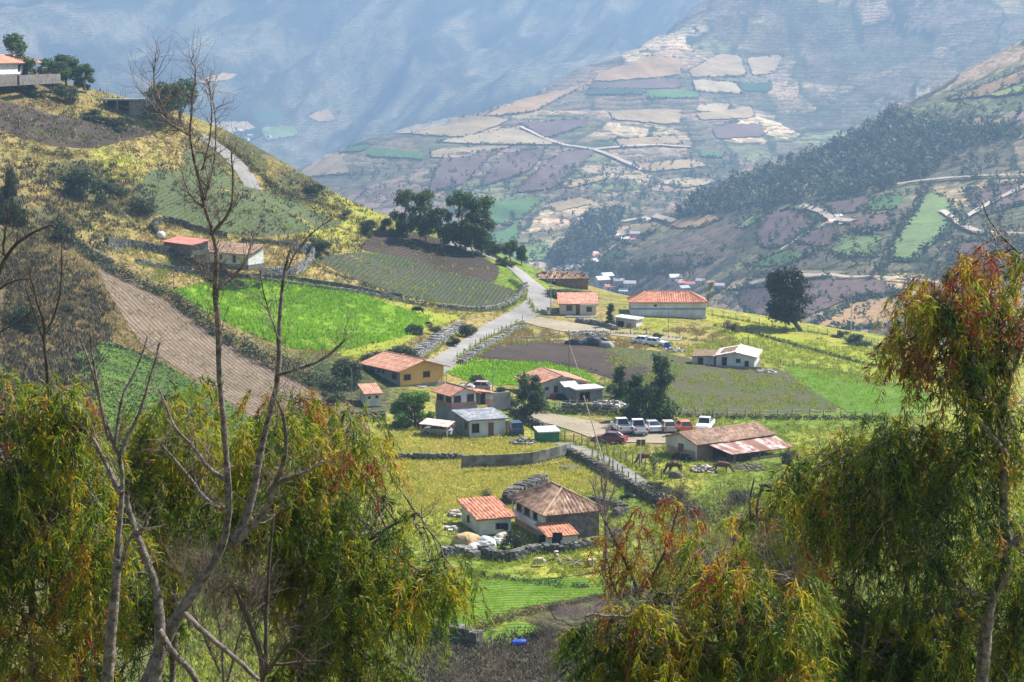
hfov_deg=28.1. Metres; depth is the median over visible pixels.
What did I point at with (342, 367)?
shrub
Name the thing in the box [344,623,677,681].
scrub weeds
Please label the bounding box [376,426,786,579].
meadow grass
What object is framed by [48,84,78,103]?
shrub
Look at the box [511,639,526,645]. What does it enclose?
barrel
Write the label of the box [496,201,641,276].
scrub
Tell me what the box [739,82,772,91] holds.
field
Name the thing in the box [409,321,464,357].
stone wall
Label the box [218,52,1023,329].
hedgerows
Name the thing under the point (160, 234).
water tank
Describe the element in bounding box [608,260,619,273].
tree
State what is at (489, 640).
field
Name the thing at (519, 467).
hedge
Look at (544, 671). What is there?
bare tree
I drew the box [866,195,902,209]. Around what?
field
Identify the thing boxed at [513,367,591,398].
house
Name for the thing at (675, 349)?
rubble pile
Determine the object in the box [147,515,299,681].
bare tree
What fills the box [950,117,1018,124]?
field
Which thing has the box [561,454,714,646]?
sapling
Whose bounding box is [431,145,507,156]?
field
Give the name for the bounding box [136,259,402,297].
stone wall
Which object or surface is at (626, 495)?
shrub
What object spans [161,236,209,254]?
shed
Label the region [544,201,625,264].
forest
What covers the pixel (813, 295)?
scrub
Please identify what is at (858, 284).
field
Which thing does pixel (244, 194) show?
hill scrub
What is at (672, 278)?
town house
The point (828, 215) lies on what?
road
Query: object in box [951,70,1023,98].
field
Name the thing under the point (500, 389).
shrub
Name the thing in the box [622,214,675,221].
road
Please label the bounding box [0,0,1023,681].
ground
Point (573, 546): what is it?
stone wall
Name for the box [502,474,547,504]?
ruined wall
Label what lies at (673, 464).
horse
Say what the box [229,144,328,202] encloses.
fence
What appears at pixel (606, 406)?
stone wall
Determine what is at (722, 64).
field
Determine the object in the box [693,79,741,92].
field
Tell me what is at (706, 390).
field
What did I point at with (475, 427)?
window
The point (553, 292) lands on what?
shrub
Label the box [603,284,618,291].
town house
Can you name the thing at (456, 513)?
rubble pile
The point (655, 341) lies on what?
car
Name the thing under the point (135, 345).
dry grass
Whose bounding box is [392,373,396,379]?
window
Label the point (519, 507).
window
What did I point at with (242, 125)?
field
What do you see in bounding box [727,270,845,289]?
field
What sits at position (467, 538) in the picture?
haystack
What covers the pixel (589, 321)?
stone wall
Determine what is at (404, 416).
tree
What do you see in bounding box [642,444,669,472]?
tree
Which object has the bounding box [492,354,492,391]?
utility pole
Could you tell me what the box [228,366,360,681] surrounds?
eucalyptus tree
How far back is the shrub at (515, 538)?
208.16 m
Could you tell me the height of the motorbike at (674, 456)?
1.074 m
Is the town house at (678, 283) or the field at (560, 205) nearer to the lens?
the town house at (678, 283)
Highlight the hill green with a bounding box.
[1,88,527,373]
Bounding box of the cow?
[411,306,424,312]
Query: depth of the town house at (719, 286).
1069.90 m
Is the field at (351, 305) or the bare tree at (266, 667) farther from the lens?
the field at (351, 305)
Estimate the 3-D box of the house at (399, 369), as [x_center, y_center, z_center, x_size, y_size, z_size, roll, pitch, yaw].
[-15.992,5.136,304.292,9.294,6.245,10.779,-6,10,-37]
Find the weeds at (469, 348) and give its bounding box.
[49,140,928,646]
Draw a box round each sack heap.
[468,542,479,548]
[477,536,495,547]
[496,532,506,543]
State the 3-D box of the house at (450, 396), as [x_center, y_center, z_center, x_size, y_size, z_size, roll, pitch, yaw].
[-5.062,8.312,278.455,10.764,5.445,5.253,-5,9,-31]
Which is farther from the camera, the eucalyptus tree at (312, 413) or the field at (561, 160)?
the field at (561, 160)
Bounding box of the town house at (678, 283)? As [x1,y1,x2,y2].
[675,281,684,288]
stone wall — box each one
[45,227,113,263]
[104,237,190,259]
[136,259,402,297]
[151,216,227,237]
[241,238,329,255]
[248,276,427,306]
[350,410,385,420]
[385,452,462,460]
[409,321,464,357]
[416,619,482,645]
[438,282,527,310]
[439,544,480,559]
[457,323,526,363]
[477,542,549,561]
[509,407,551,426]
[544,528,621,553]
[561,402,612,412]
[567,447,664,506]
[575,317,617,329]
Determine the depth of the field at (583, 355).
333.94 m
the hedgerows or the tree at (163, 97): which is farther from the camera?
the hedgerows
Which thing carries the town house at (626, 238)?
on the ground at (374, 72)
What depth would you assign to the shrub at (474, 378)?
305.74 m
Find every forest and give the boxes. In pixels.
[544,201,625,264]
[674,97,1017,215]
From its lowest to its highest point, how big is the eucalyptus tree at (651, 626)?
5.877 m
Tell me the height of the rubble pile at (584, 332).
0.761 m
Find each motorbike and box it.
[672,451,683,459]
[677,452,691,460]
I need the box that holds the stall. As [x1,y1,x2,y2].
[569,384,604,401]
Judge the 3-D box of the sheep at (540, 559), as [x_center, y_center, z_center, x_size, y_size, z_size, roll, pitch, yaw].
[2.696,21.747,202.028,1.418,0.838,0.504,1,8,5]
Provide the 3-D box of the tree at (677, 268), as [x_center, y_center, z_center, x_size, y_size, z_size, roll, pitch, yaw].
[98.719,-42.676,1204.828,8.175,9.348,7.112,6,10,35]
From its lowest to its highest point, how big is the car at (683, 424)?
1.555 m
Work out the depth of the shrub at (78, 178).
374.49 m
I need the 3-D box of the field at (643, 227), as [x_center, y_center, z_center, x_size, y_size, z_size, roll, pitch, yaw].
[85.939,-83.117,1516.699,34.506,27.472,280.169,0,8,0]
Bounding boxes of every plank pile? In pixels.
[559,555,595,565]
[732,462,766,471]
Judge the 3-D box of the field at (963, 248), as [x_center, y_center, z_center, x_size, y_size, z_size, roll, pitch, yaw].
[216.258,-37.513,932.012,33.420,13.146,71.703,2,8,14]
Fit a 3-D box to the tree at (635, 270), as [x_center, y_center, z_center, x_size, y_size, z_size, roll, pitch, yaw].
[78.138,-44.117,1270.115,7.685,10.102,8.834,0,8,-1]
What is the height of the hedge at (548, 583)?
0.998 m
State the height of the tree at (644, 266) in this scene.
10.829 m
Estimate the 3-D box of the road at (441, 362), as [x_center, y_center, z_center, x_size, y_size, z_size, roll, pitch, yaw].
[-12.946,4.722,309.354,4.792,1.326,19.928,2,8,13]
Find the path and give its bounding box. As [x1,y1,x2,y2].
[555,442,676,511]
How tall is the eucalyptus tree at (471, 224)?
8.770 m
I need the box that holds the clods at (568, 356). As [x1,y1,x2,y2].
[484,343,652,380]
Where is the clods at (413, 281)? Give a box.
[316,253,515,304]
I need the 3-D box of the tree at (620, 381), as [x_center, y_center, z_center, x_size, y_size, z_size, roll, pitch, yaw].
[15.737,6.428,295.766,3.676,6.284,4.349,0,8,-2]
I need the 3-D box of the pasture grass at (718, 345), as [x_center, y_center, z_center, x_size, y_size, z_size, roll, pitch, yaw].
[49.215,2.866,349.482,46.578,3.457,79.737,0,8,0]
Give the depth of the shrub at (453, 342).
330.87 m
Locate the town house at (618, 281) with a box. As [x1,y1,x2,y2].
[613,278,624,285]
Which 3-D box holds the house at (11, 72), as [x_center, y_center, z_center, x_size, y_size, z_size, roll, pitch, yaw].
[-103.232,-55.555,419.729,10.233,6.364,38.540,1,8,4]
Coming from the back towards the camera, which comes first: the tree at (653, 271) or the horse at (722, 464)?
the tree at (653, 271)
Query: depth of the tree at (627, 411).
280.86 m
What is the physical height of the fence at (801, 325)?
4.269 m
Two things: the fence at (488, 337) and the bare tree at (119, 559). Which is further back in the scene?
the fence at (488, 337)
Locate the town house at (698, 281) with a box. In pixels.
[695,278,707,286]
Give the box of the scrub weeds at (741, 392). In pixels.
[597,347,837,414]
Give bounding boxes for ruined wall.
[261,242,314,276]
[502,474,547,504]
[588,495,628,516]
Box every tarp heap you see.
[564,338,586,345]
[586,336,608,346]
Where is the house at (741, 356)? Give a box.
[691,343,762,369]
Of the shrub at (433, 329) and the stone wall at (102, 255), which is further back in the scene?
the shrub at (433, 329)
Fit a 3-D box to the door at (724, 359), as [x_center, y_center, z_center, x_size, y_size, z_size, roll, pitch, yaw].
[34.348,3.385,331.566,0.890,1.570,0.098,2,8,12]
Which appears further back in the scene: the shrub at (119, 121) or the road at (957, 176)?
the road at (957, 176)
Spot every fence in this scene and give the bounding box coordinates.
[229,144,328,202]
[457,315,522,357]
[512,327,766,347]
[524,399,597,406]
[554,404,921,416]
[559,429,661,478]
[592,447,635,481]
[712,310,878,344]
[780,359,930,392]
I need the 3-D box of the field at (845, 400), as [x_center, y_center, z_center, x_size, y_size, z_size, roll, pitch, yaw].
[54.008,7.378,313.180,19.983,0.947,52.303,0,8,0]
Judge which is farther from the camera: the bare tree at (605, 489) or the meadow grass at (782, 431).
the meadow grass at (782, 431)
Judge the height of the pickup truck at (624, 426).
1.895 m
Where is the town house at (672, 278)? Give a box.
[668,274,682,285]
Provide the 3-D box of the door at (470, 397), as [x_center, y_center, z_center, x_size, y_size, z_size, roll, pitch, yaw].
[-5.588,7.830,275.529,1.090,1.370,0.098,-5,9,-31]
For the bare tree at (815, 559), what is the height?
7.581 m
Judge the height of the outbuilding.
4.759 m
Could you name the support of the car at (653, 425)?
on the ground at (374, 72)
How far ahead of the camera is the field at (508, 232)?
1628.39 m
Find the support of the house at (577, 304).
on the ground at (374, 72)
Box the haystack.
[451,532,479,545]
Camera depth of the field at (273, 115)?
3813.00 m
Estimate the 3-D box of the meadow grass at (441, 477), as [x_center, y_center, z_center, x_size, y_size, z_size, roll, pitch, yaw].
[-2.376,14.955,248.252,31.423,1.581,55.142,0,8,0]
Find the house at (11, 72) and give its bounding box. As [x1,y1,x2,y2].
[0,54,60,86]
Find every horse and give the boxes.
[634,452,653,462]
[663,461,681,472]
[712,461,734,472]
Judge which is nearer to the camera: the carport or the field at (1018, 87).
the carport
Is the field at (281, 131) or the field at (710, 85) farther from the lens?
the field at (281, 131)
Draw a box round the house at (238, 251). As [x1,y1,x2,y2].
[194,241,265,270]
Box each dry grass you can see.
[0,85,527,365]
[0,221,167,473]
[495,326,760,349]
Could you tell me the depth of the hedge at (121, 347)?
276.62 m
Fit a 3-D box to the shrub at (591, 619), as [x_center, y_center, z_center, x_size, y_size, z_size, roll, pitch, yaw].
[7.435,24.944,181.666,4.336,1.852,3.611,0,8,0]
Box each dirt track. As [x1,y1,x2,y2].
[506,406,677,442]
[525,317,684,340]
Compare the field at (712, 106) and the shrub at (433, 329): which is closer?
the shrub at (433, 329)
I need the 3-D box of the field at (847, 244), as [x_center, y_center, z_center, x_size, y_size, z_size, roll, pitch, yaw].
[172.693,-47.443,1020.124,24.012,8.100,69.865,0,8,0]
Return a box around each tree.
[0,167,30,228]
[0,174,77,332]
[0,358,162,681]
[2,32,27,87]
[3,206,74,679]
[22,56,38,89]
[37,58,71,86]
[53,53,79,86]
[57,293,182,681]
[57,373,265,681]
[73,63,95,93]
[113,13,374,681]
[115,469,266,681]
[141,81,175,124]
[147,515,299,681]
[169,78,199,124]
[191,385,494,681]
[199,486,348,681]
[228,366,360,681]
[389,188,417,235]
[389,389,436,427]
[407,189,435,242]
[427,206,453,247]
[438,601,620,681]
[445,189,483,249]
[456,217,489,254]
[464,194,497,254]
[502,240,518,261]
[508,211,517,223]
[514,372,549,417]
[516,245,528,264]
[537,507,850,681]
[570,258,582,269]
[578,260,589,271]
[585,259,594,272]
[589,451,627,570]
[593,261,603,272]
[600,258,610,271]
[604,303,617,325]
[605,383,615,396]
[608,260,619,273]
[608,365,629,402]
[616,265,624,276]
[618,373,644,420]
[621,264,634,278]
[626,383,663,419]
[632,264,641,276]
[636,261,646,276]
[637,260,650,275]
[640,352,681,421]
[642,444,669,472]
[646,262,658,276]
[664,259,675,271]
[667,456,817,618]
[669,261,678,273]
[673,261,686,272]
[681,255,695,278]
[702,279,714,307]
[712,449,847,607]
[720,243,727,253]
[727,505,889,677]
[738,400,1023,654]
[765,266,812,331]
[798,556,1023,681]
[860,202,1023,681]
[865,272,875,279]
[884,259,891,268]
[898,212,906,221]
[909,208,915,217]
[913,197,920,204]
[915,203,921,211]
[918,180,925,189]
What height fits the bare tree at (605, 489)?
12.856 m
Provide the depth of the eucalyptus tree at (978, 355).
24.15 m
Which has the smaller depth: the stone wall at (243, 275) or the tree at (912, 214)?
the stone wall at (243, 275)
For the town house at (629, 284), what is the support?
on the ground at (374, 72)
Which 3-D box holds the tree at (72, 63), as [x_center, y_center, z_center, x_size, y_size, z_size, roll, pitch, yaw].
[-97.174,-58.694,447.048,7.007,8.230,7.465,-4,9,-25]
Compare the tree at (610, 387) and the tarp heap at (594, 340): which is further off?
the tarp heap at (594, 340)
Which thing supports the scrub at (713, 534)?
on the ground at (374, 72)
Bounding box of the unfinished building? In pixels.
[101,88,150,114]
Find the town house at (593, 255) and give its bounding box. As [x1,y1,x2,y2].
[590,253,600,258]
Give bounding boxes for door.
[467,394,473,404]
[480,393,485,404]
[488,423,493,436]
[576,305,579,314]
[678,443,683,455]
[698,357,702,363]
[722,357,726,365]
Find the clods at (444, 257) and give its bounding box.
[382,230,499,281]
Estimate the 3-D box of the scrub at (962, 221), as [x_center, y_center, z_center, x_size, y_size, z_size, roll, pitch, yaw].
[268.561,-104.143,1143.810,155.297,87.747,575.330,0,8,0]
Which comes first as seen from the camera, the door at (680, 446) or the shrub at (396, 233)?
the door at (680, 446)
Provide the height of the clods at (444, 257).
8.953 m
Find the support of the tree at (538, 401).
on the ground at (374, 72)
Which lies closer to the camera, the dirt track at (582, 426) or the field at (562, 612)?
the field at (562, 612)
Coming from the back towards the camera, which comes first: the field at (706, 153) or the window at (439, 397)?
the field at (706, 153)
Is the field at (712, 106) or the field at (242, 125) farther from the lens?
the field at (242, 125)
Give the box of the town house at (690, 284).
[684,281,694,286]
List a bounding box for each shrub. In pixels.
[3,305,54,335]
[23,88,47,97]
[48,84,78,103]
[48,215,77,243]
[57,166,108,202]
[59,301,89,316]
[82,109,109,121]
[91,178,129,195]
[102,116,136,130]
[128,198,157,213]
[253,281,261,288]
[303,183,324,197]
[308,237,332,256]
[311,391,346,412]
[330,357,362,390]
[336,208,351,218]
[359,219,377,237]
[361,351,380,359]
[380,218,393,231]
[386,345,420,357]
[388,225,405,236]
[404,324,424,335]
[425,323,442,333]
[445,336,460,346]
[457,324,478,336]
[468,374,483,382]
[480,489,499,499]
[484,243,504,256]
[493,386,513,398]
[495,256,515,266]
[499,529,526,549]
[503,399,520,410]
[529,619,562,637]
[543,288,583,297]
[552,538,560,544]
[555,393,566,399]
[573,611,609,632]
[598,439,607,445]
[620,491,633,499]
[622,584,639,598]
[645,481,671,491]
[652,333,662,338]
[668,485,699,503]
[722,489,758,504]
[723,319,741,332]
[779,450,801,465]
[830,330,849,337]
[845,334,872,346]
[873,343,896,353]
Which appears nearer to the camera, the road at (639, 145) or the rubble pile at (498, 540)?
the rubble pile at (498, 540)
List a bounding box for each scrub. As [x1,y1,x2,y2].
[0,150,171,344]
[0,251,117,437]
[91,89,373,253]
[150,474,428,681]
[347,143,574,207]
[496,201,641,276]
[550,143,822,211]
[644,410,1023,681]
[716,187,918,278]
[729,269,966,328]
[933,72,1023,285]
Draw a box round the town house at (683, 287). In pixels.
[676,285,690,290]
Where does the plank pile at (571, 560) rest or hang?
on the ground at (374, 72)
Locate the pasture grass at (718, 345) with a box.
[665,330,947,393]
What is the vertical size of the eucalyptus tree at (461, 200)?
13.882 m
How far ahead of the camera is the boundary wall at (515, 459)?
249.96 m
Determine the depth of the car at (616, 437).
263.77 m
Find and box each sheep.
[532,557,545,565]
[553,550,558,559]
[586,558,596,565]
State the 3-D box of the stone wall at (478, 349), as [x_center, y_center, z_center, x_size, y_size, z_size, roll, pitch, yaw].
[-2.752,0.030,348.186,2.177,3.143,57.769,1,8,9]
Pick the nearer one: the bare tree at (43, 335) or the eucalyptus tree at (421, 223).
the bare tree at (43, 335)
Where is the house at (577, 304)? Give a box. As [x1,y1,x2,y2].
[557,292,605,317]
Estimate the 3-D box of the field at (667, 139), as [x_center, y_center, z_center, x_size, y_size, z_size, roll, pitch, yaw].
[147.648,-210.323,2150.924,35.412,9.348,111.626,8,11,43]
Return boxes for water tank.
[156,230,164,237]
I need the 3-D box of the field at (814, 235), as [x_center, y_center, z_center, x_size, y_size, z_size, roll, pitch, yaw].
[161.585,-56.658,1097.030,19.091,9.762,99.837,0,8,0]
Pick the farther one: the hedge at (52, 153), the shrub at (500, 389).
the hedge at (52, 153)
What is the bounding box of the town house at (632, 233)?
[630,231,640,237]
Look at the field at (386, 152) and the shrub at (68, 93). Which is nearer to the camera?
the shrub at (68, 93)
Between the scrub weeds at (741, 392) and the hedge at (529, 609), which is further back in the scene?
the scrub weeds at (741, 392)
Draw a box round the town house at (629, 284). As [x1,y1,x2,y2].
[623,280,636,289]
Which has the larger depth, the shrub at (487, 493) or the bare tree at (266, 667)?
the shrub at (487, 493)
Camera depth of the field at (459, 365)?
319.31 m
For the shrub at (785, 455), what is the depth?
248.95 m
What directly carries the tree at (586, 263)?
on the ground at (374, 72)
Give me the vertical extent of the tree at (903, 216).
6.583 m
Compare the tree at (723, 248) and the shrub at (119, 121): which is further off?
the tree at (723, 248)
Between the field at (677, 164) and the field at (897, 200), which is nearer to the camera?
the field at (897, 200)
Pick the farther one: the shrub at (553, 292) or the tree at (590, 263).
the tree at (590, 263)
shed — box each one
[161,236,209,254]
[533,425,560,442]
[614,314,644,327]
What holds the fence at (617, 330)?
on the ground at (374, 72)
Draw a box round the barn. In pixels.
[535,271,590,289]
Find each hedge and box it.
[18,145,75,158]
[52,228,351,393]
[78,338,161,365]
[164,114,207,139]
[211,132,344,209]
[312,259,443,306]
[465,460,575,472]
[468,569,649,587]
[471,592,604,631]
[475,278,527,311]
[475,357,598,371]
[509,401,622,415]
[627,479,730,522]
[671,411,891,420]
[714,323,926,377]
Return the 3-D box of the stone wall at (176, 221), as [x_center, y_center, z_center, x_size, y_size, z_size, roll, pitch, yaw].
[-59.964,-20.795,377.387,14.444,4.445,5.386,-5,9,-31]
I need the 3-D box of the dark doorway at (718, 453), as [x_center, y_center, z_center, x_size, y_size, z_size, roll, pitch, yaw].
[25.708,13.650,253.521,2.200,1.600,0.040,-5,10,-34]
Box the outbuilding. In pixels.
[357,383,382,406]
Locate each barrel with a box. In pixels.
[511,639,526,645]
[664,342,670,348]
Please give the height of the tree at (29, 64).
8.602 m
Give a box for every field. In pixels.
[0,100,156,147]
[75,342,294,505]
[94,261,372,447]
[137,150,341,235]
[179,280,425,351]
[199,73,236,82]
[212,121,254,131]
[254,108,284,123]
[262,125,297,139]
[301,153,348,175]
[309,109,334,121]
[317,252,515,305]
[338,309,458,356]
[341,144,368,150]
[360,229,498,281]
[367,148,426,158]
[367,637,619,681]
[392,115,507,135]
[428,151,490,191]
[428,576,632,627]
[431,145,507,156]
[443,128,550,143]
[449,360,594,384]
[477,342,671,393]
[480,197,545,223]
[481,149,543,184]
[487,85,581,115]
[488,621,538,643]
[492,224,519,243]
[514,242,555,261]
[518,149,591,191]
[524,118,587,135]
[547,197,593,210]
[549,594,643,635]
[563,175,605,186]
[587,87,643,93]
[589,78,680,88]
[594,56,680,80]
[599,248,623,259]
[600,347,836,415]
[610,108,681,123]
[615,223,653,237]
[617,135,679,146]
[627,255,711,272]
[637,159,704,170]
[647,90,699,97]
[664,177,714,186]
[665,214,718,227]
[689,53,745,76]
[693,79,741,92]
[696,103,728,110]
[697,106,753,119]
[700,150,723,156]
[713,123,767,137]
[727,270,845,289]
[736,277,898,319]
[738,214,764,227]
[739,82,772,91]
[748,55,781,74]
[754,252,807,265]
[757,210,811,247]
[785,366,934,415]
[799,228,838,244]
[806,210,821,217]
[819,296,913,327]
[826,196,870,213]
[832,234,881,255]
[850,214,890,229]
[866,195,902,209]
[891,191,952,260]
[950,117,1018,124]
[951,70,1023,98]
[952,241,1023,273]
[969,182,1023,213]
[991,83,1023,95]
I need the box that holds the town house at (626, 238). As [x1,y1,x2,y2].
[621,236,629,242]
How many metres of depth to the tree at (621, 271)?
1294.22 m
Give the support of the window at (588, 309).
in the house at (577, 304)
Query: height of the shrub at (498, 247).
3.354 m
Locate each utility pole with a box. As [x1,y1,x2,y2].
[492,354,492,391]
[547,279,554,314]
[569,336,569,372]
[583,396,603,461]
[848,299,854,333]
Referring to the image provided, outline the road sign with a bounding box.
[636,439,644,465]
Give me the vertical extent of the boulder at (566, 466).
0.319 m
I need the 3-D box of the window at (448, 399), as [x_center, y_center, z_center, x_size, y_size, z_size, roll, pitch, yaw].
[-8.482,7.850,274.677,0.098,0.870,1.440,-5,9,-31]
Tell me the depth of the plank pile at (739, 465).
247.84 m
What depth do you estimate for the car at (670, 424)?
270.72 m
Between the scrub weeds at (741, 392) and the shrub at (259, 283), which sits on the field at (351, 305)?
the shrub at (259, 283)
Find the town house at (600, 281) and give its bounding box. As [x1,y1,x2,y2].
[593,276,610,288]
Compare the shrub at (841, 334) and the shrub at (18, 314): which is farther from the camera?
the shrub at (841, 334)
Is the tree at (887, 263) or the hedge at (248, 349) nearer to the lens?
the hedge at (248, 349)
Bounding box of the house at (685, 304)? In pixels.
[627,291,707,318]
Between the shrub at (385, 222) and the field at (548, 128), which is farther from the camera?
the field at (548, 128)
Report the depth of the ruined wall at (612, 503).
225.72 m
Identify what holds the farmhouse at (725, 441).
on the ground at (374, 72)
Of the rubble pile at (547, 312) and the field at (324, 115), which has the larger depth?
the field at (324, 115)
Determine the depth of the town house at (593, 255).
1395.66 m
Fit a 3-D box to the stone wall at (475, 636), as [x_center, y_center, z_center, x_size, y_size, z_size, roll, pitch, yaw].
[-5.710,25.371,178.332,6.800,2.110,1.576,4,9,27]
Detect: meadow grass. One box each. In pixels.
[374,425,615,511]
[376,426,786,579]
[583,409,939,475]
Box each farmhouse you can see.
[507,481,606,544]
[662,422,793,463]
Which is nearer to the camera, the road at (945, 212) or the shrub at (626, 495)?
the shrub at (626, 495)
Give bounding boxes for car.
[421,426,455,436]
[466,380,493,390]
[505,420,523,435]
[592,431,628,443]
[630,335,650,344]
[641,337,666,346]
[644,419,661,432]
[659,419,676,432]
[675,419,692,431]
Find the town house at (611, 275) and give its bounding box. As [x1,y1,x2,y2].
[599,272,614,280]
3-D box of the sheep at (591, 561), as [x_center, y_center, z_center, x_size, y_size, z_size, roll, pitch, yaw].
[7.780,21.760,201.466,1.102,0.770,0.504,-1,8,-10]
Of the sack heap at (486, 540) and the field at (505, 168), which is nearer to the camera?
the sack heap at (486, 540)
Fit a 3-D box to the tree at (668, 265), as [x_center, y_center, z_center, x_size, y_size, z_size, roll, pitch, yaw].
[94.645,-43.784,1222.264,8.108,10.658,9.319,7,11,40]
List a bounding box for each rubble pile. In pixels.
[98,239,123,253]
[444,525,459,530]
[448,509,461,517]
[493,535,511,544]
[509,437,535,445]
[538,309,553,315]
[569,330,610,336]
[592,398,626,407]
[662,347,685,352]
[690,463,717,472]
[757,368,776,372]
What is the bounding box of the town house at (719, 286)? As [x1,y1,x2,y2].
[713,283,724,292]
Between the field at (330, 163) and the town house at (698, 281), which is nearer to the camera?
the town house at (698, 281)
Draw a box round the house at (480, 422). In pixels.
[451,407,509,437]
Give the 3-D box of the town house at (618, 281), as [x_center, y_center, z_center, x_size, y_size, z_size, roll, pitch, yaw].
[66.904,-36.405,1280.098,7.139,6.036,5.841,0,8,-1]
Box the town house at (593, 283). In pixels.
[589,281,595,286]
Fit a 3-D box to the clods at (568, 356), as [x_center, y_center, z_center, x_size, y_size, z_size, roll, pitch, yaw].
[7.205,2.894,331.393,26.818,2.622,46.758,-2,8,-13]
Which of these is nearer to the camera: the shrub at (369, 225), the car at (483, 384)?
the car at (483, 384)
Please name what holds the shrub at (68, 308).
on the ground at (374, 72)
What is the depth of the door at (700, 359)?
333.22 m
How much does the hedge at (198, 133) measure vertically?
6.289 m
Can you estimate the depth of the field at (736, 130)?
2306.09 m
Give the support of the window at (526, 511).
in the farmhouse at (544, 511)
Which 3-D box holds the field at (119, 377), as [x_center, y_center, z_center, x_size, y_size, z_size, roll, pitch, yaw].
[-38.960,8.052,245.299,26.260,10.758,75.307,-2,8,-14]
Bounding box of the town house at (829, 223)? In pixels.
[825,221,833,227]
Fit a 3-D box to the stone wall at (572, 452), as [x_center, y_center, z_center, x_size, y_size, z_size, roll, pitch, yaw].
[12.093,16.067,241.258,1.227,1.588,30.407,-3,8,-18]
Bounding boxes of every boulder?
[559,465,579,468]
[599,341,614,347]
[668,471,682,478]
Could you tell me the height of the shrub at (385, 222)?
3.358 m
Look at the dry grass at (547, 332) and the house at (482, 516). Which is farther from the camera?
the dry grass at (547, 332)
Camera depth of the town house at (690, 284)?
1153.96 m
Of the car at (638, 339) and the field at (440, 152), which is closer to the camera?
the car at (638, 339)
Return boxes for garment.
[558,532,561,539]
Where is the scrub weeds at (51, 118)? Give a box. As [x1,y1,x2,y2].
[0,99,151,148]
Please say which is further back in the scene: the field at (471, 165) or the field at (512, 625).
the field at (471, 165)
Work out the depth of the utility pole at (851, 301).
391.12 m
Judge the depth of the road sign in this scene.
248.24 m
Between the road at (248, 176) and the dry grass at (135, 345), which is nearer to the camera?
the dry grass at (135, 345)
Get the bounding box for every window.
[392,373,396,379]
[404,374,410,380]
[423,371,429,377]
[437,394,443,400]
[446,396,451,403]
[454,395,460,402]
[472,423,479,432]
[517,503,521,511]
[524,507,529,515]
[566,306,571,310]
[579,392,589,401]
[586,307,591,311]
[617,321,623,326]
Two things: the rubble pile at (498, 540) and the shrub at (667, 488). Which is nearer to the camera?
the rubble pile at (498, 540)
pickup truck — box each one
[610,417,632,433]
[629,418,647,435]
[695,416,714,429]
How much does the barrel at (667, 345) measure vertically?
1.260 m
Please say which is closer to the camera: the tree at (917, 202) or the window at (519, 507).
the window at (519, 507)
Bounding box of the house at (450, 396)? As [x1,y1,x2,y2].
[431,382,510,427]
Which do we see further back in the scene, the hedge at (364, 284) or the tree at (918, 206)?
the tree at (918, 206)
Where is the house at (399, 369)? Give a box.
[358,351,450,385]
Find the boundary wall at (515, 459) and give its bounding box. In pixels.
[461,442,570,467]
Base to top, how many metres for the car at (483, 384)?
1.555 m
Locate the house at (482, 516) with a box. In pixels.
[456,495,516,535]
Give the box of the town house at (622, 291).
[618,288,628,294]
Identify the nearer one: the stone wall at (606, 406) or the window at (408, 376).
the stone wall at (606, 406)
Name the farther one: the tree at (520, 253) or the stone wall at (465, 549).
the tree at (520, 253)
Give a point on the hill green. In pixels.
(290, 226)
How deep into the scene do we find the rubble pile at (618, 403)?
293.41 m
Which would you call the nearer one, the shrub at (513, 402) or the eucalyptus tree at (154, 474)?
the eucalyptus tree at (154, 474)
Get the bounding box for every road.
[200,134,261,189]
[414,358,456,387]
[434,241,552,363]
[519,126,642,169]
[590,144,690,148]
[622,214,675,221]
[733,273,938,287]
[799,203,852,220]
[897,173,1023,183]
[939,209,1023,233]
[963,184,1023,218]
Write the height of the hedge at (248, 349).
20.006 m
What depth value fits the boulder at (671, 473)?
242.14 m
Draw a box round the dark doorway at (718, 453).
[713,447,726,458]
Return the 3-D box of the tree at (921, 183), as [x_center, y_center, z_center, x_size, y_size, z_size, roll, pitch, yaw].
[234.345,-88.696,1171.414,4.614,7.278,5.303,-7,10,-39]
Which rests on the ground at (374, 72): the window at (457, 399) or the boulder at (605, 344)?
the boulder at (605, 344)
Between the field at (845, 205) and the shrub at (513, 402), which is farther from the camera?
the field at (845, 205)
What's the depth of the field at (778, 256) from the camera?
1069.76 m
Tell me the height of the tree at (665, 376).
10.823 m
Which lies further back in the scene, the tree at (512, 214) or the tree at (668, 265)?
the tree at (512, 214)
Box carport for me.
[419,418,455,435]
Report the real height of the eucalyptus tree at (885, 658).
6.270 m

